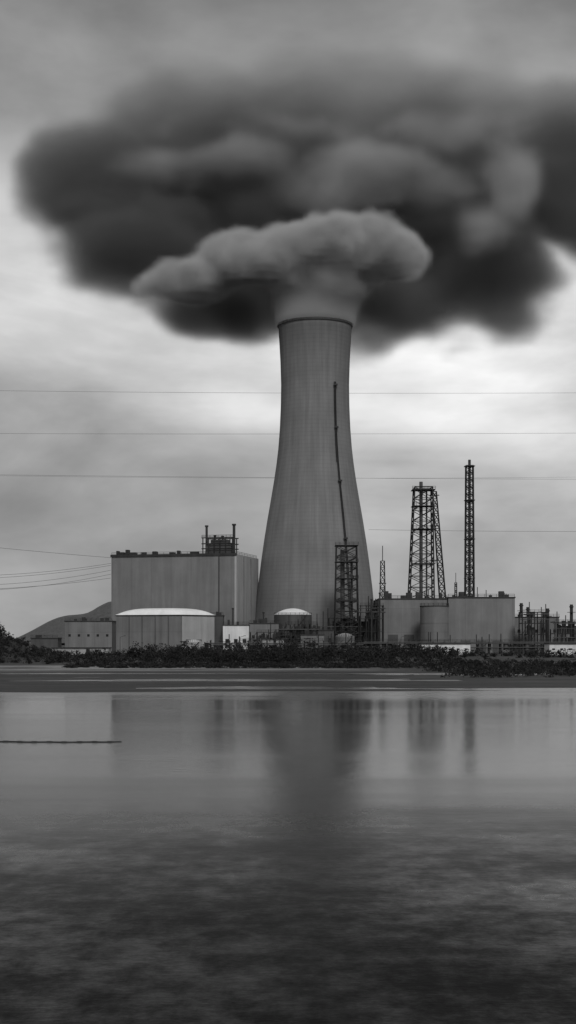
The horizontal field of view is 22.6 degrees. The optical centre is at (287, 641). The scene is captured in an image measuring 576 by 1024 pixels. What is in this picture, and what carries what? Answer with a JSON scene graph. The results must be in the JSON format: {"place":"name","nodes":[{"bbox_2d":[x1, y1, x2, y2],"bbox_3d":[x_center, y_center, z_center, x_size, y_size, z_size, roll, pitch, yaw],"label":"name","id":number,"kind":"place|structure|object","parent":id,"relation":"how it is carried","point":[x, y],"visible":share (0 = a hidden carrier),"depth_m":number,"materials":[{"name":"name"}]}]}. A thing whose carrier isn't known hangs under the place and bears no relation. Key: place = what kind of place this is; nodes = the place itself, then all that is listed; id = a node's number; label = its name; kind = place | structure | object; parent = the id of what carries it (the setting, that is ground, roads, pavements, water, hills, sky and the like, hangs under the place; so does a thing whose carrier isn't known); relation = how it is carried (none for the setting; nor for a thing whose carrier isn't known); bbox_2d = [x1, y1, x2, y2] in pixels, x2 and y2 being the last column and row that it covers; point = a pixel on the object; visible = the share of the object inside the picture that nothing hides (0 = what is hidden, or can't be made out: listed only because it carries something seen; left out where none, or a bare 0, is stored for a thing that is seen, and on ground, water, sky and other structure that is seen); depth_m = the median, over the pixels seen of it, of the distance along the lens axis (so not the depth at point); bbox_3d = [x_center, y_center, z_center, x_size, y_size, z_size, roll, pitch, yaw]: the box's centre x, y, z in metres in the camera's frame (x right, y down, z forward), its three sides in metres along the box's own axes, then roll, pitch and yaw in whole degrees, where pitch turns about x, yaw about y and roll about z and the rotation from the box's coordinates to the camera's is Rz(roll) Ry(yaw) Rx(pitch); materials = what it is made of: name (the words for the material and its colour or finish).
{"place":"outdoors","nodes":[
{"label":"outdoors","id":0,"kind":"place"},
{"bbox_2d":[13,602,110,644],"bbox_3d":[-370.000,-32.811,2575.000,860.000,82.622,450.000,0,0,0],"label":"hill","id":1,"kind":"structure","parent":0,"point":[55,628],"depth_m":2458.92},
{"bbox_2d":[51,647,111,647],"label":"roof edge","id":2,"kind":"object","parent":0,"point":[81,647],"visible":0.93,"depth_m":609.70,"materials":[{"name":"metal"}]},
{"bbox_2d":[0,673,575,1023],"bbox_3d":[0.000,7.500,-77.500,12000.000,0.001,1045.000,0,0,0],"label":"water","id":3,"kind":"structure","parent":0,"point":[327,857],"depth_m":50.24,"materials":[{"name":"grey liquid"}]},
{"bbox_2d":[0,740,121,741],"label":"floating boom","id":4,"kind":"object","parent":3,"relation":"on","point":[58,741],"visible":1,"depth_m":107.29,"materials":[{"name":"metal"}]},
{"bbox_2d":[0,634,575,692],"bbox_3d":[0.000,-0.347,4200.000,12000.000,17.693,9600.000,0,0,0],"label":"ground","id":5,"kind":"structure","parent":0,"point":[43,683],"depth_m":290.92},
{"bbox_2d":[30,635,61,652],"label":"building","id":6,"kind":"structure","parent":5,"relation":"on","point":[38,641],"depth_m":700.00,"materials":[{"name":"concrete"}]},
{"bbox_2d":[0,622,157,660],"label":"hillside scrub","id":7,"kind":"object","parent":5,"relation":"on","point":[34,651],"visible":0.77,"depth_m":472.02,"materials":[{"name":"black plant"}]},
{"bbox_2d":[52,648,110,654],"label":"walls","id":8,"kind":"structure","parent":5,"relation":"on","point":[81,650],"depth_m":610.00,"materials":[{"name":"grey concrete"}]},
{"bbox_2d":[65,622,115,652],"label":"low building","id":9,"kind":"structure","parent":5,"relation":"on","point":[84,629],"depth_m":716.00,"materials":[{"name":"grey concrete"}]},
{"bbox_2d":[68,634,107,636],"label":"windows","id":10,"kind":"structure","parent":9,"relation":"attached to","point":[69,635],"depth_m":715.94,"materials":[{"name":"black glass"}]},
{"bbox_2d":[64,621,115,621],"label":"roof edge","id":11,"kind":"object","parent":9,"relation":"on","point":[89,621],"visible":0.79,"depth_m":715.70,"materials":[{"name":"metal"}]},
{"bbox_2d":[74,617,108,620],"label":"roof vents","id":12,"kind":"object","parent":11,"relation":"on","point":[85,619],"visible":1,"depth_m":717.97,"materials":[{"name":"metal"}]},
{"bbox_2d":[115,608,215,652],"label":"domed storage hall","id":13,"kind":"structure","parent":5,"relation":"on","point":[157,626],"depth_m":687.73,"materials":[{"name":"metal"}]},
{"bbox_2d":[110,524,257,624],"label":"turbine hall","id":14,"kind":"structure","parent":5,"relation":"on","point":[219,575],"depth_m":727.86,"materials":[{"name":"metal"}]},
{"bbox_2d":[186,639,201,647],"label":"storage tank","id":15,"kind":"object","parent":5,"relation":"on","point":[196,642],"visible":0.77,"depth_m":668.86,"materials":[{"name":"metal"}]},
{"bbox_2d":[214,616,223,642],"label":"walls","id":16,"kind":"structure","parent":5,"relation":"on","point":[218,626],"depth_m":700.00,"materials":[{"name":"grey concrete"}]},
{"bbox_2d":[232,608,233,624],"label":"exhaust stack","id":17,"kind":"object","parent":5,"relation":"on","point":[232,616],"visible":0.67,"depth_m":705.74,"materials":[{"name":"metal"}]},
{"bbox_2d":[223,626,249,649],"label":"walls","id":18,"kind":"structure","parent":5,"relation":"on","point":[235,632],"depth_m":690.00,"materials":[{"name":"white paint"}]},
{"bbox_2d":[225,639,245,642],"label":"windows","id":19,"kind":"structure","parent":18,"relation":"attached to","point":[235,640],"depth_m":689.94,"materials":[{"name":"black glass"}]},
{"bbox_2d":[250,624,278,640],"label":"walls","id":20,"kind":"structure","parent":5,"relation":"on","point":[254,628],"depth_m":700.00,"materials":[{"name":"grey concrete"}]},
{"bbox_2d":[249,622,283,647],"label":"process unit","id":21,"kind":"object","parent":5,"relation":"on","point":[263,635],"visible":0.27,"depth_m":685.98,"materials":[{"name":"metal"}]},
{"bbox_2d":[262,640,283,648],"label":"walls","id":22,"kind":"structure","parent":5,"relation":"on","point":[264,641],"depth_m":676.00,"materials":[{"name":"grey concrete"}]},
{"bbox_2d":[208,631,362,651],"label":"pipe rack","id":23,"kind":"object","parent":5,"relation":"on","point":[220,644],"visible":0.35,"depth_m":667.95,"materials":[{"name":"metal"}]},
{"bbox_2d":[0,637,575,667],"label":"shoreline shrubs","id":24,"kind":"object","parent":5,"relation":"on","point":[277,654],"visible":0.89,"depth_m":427.19,"materials":[{"name":"black plant"}]},
{"bbox_2d":[274,608,311,628],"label":"storage tank","id":25,"kind":"object","parent":5,"relation":"on","point":[281,617],"visible":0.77,"depth_m":706.46,"materials":[{"name":"metal"}]},
{"bbox_2d":[277,614,319,642],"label":"process unit","id":26,"kind":"object","parent":5,"relation":"on","point":[286,629],"visible":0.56,"depth_m":683.99,"materials":[{"name":"metal"}]},
{"bbox_2d":[280,631,333,647],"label":"walls","id":27,"kind":"structure","parent":5,"relation":"on","point":[327,634],"depth_m":690.00,"materials":[{"name":"grey concrete"}]},
{"bbox_2d":[301,635,323,647],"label":"walls","id":28,"kind":"structure","parent":5,"relation":"on","point":[312,636],"depth_m":678.00,"materials":[{"name":"grey concrete"}]},
{"bbox_2d":[255,317,373,629],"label":"cooling tower","id":29,"kind":"structure","parent":5,"relation":"on","point":[314,514],"depth_m":741.77,"materials":[{"name":"concrete"}]},
{"bbox_2d":[56,641,575,657],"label":"scrub thicket","id":30,"kind":"object","parent":5,"relation":"on","point":[452,652],"visible":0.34,"depth_m":544.20,"materials":[{"name":"black plant"}]},
{"bbox_2d":[63,658,575,677],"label":"marsh grass","id":31,"kind":"structure","parent":5,"relation":"on","point":[491,670],"depth_m":383.62,"materials":[{"name":"grey plant"}]},
{"bbox_2d":[321,608,362,642],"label":"process unit","id":32,"kind":"object","parent":5,"relation":"on","point":[331,626],"visible":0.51,"depth_m":695.99,"materials":[{"name":"metal"}]},
{"bbox_2d":[335,633,354,648],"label":"storage tank","id":33,"kind":"object","parent":5,"relation":"on","point":[341,636],"visible":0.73,"depth_m":680.25,"materials":[{"name":"metal"}]},
{"bbox_2d":[334,542,359,648],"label":"lattice tower","id":34,"kind":"structure","parent":5,"relation":"on","point":[342,600],"depth_m":695.02,"materials":[{"name":"metal"}]},
{"bbox_2d":[333,622,378,648],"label":"walls","id":35,"kind":"structure","parent":5,"relation":"on","point":[362,628],"depth_m":706.00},
{"bbox_2d":[370,599,372,645],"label":"exhaust stack","id":36,"kind":"object","parent":5,"relation":"on","point":[371,620],"visible":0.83,"depth_m":689.65,"materials":[{"name":"metal"}]},
{"bbox_2d":[359,596,385,650],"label":"process unit","id":37,"kind":"object","parent":5,"relation":"on","point":[375,616],"visible":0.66,"depth_m":694.00,"materials":[{"name":"metal"}]},
{"bbox_2d":[379,593,380,646],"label":"exhaust stack","id":38,"kind":"object","parent":5,"relation":"on","point":[380,618],"visible":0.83,"depth_m":689.69,"materials":[{"name":"metal"}]},
{"bbox_2d":[379,546,385,596],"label":"radio mast","id":39,"kind":"object","parent":5,"relation":"on","point":[384,583],"visible":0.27,"depth_m":756.82,"materials":[{"name":"metal"}]},
{"bbox_2d":[408,482,445,597],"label":"flare derrick","id":40,"kind":"object","parent":5,"relation":"on","point":[420,488],"visible":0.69,"depth_m":750.81,"materials":[{"name":"metal"}]},
{"bbox_2d":[420,603,448,641],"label":"silo","id":41,"kind":"object","parent":5,"relation":"on","point":[434,619],"visible":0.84,"depth_m":698.93,"materials":[{"name":"metal"}]},
{"bbox_2d":[419,644,469,654],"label":"walls","id":42,"kind":"structure","parent":5,"relation":"on","point":[461,646],"depth_m":600.00,"materials":[{"name":"white paint"}]},
{"bbox_2d":[374,587,515,652],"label":"generator hall","id":43,"kind":"structure","parent":5,"relation":"on","point":[482,618],"depth_m":718.00,"materials":[{"name":"light grey metal cladding"},{"name":"concrete"},{"name":"dark steel"}]},
{"bbox_2d":[460,641,502,652],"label":"loading doors","id":44,"kind":"structure","parent":43,"relation":"in","point":[480,645],"depth_m":717.93,"materials":[{"name":"grey metal"}]},
{"bbox_2d":[454,573,456,596],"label":"radio mast","id":45,"kind":"object","parent":5,"relation":"on","point":[455,585],"visible":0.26,"depth_m":742.00,"materials":[{"name":"metal"}]},
{"bbox_2d":[464,460,474,596],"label":"lattice mast","id":46,"kind":"object","parent":5,"relation":"on","point":[469,559],"visible":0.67,"depth_m":738.06,"materials":[{"name":"metal"}]},
{"bbox_2d":[364,632,575,653],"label":"pipe rack","id":47,"kind":"object","parent":5,"relation":"on","point":[514,647],"visible":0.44,"depth_m":663.97,"materials":[{"name":"metal"}]},
{"bbox_2d":[519,602,548,652],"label":"process unit","id":48,"kind":"object","parent":5,"relation":"on","point":[530,630],"visible":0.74,"depth_m":700.40,"materials":[{"name":"metal"}]},
{"bbox_2d":[515,618,558,652],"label":"low building","id":49,"kind":"structure","parent":5,"relation":"on","point":[551,626],"depth_m":722.00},
{"bbox_2d":[515,617,559,617],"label":"roof edge","id":50,"kind":"object","parent":49,"relation":"on","point":[538,617],"visible":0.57,"depth_m":721.70,"materials":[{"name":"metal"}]},
{"bbox_2d":[544,608,550,634],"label":"exhaust stack","id":51,"kind":"object","parent":5,"relation":"on","point":[547,612],"visible":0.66,"depth_m":714.25,"materials":[{"name":"metal"}]},
{"bbox_2d":[544,644,575,654],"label":"walls","id":52,"kind":"structure","parent":5,"relation":"on","point":[557,647],"depth_m":600.00,"materials":[{"name":"white paint"}]},
{"bbox_2d":[550,615,575,641],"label":"process unit","id":53,"kind":"object","parent":5,"relation":"on","point":[568,628],"visible":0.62,"depth_m":690.42,"materials":[{"name":"metal"}]},
{"bbox_2d":[559,627,575,641],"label":"walls","id":54,"kind":"structure","parent":5,"relation":"on","point":[567,635],"depth_m":726.00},
{"bbox_2d":[567,604,574,641],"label":"exhaust stack","id":55,"kind":"object","parent":5,"relation":"on","point":[571,606],"visible":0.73,"depth_m":715.32,"materials":[{"name":"metal"}]},
{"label":"transmission tower","id":56,"kind":"object","parent":5,"relation":"on","visible":0},
{"bbox_2d":[0,391,575,531],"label":"power line","id":57,"kind":"object","parent":56,"relation":"attached to","point":[274,477],"visible":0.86,"depth_m":811.95,"materials":[{"name":"metal"}]},
{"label":"transmission tower","id":58,"kind":"object","parent":5,"relation":"on","visible":0},
{"bbox_2d":[0,548,110,589],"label":"power line","id":59,"kind":"object","parent":58,"relation":"attached to","point":[59,572],"visible":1,"depth_m":729.93,"materials":[{"name":"metal"}]},
{"bbox_2d":[0,0,575,638],"label":"sky","id":60,"kind":"structure","parent":0,"point":[182,181],"materials":[{"name":"grey"}]},
{"bbox_2d":[419,643,470,643],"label":"roof edge","id":61,"kind":"object","parent":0,"point":[445,643],"visible":0.86,"depth_m":599.70,"materials":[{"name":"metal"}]},
{"bbox_2d":[544,643,575,643],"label":"roof edge","id":62,"kind":"object","parent":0,"point":[559,643],"visible":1,"depth_m":599.70,"materials":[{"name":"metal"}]},
{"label":"roof edge","id":63,"kind":"object","parent":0,"visible":0},
{"bbox_2d":[253,618,266,622],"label":"roof vents","id":64,"kind":"object","parent":63,"relation":"on","point":[265,619],"visible":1,"depth_m":702.26,"materials":[{"name":"metal"}]},
{"bbox_2d":[250,620,278,622],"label":"roof rail","id":65,"kind":"object","parent":63,"relation":"on","point":[255,621],"visible":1,"depth_m":699.94,"materials":[{"name":"metal"}]},
{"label":"roof edge","id":66,"kind":"object","parent":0,"visible":0},
{"bbox_2d":[296,624,319,628],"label":"roof vents","id":67,"kind":"object","parent":66,"relation":"on","point":[313,626],"visible":0.52,"depth_m":691.69,"materials":[{"name":"metal"}]}
]}

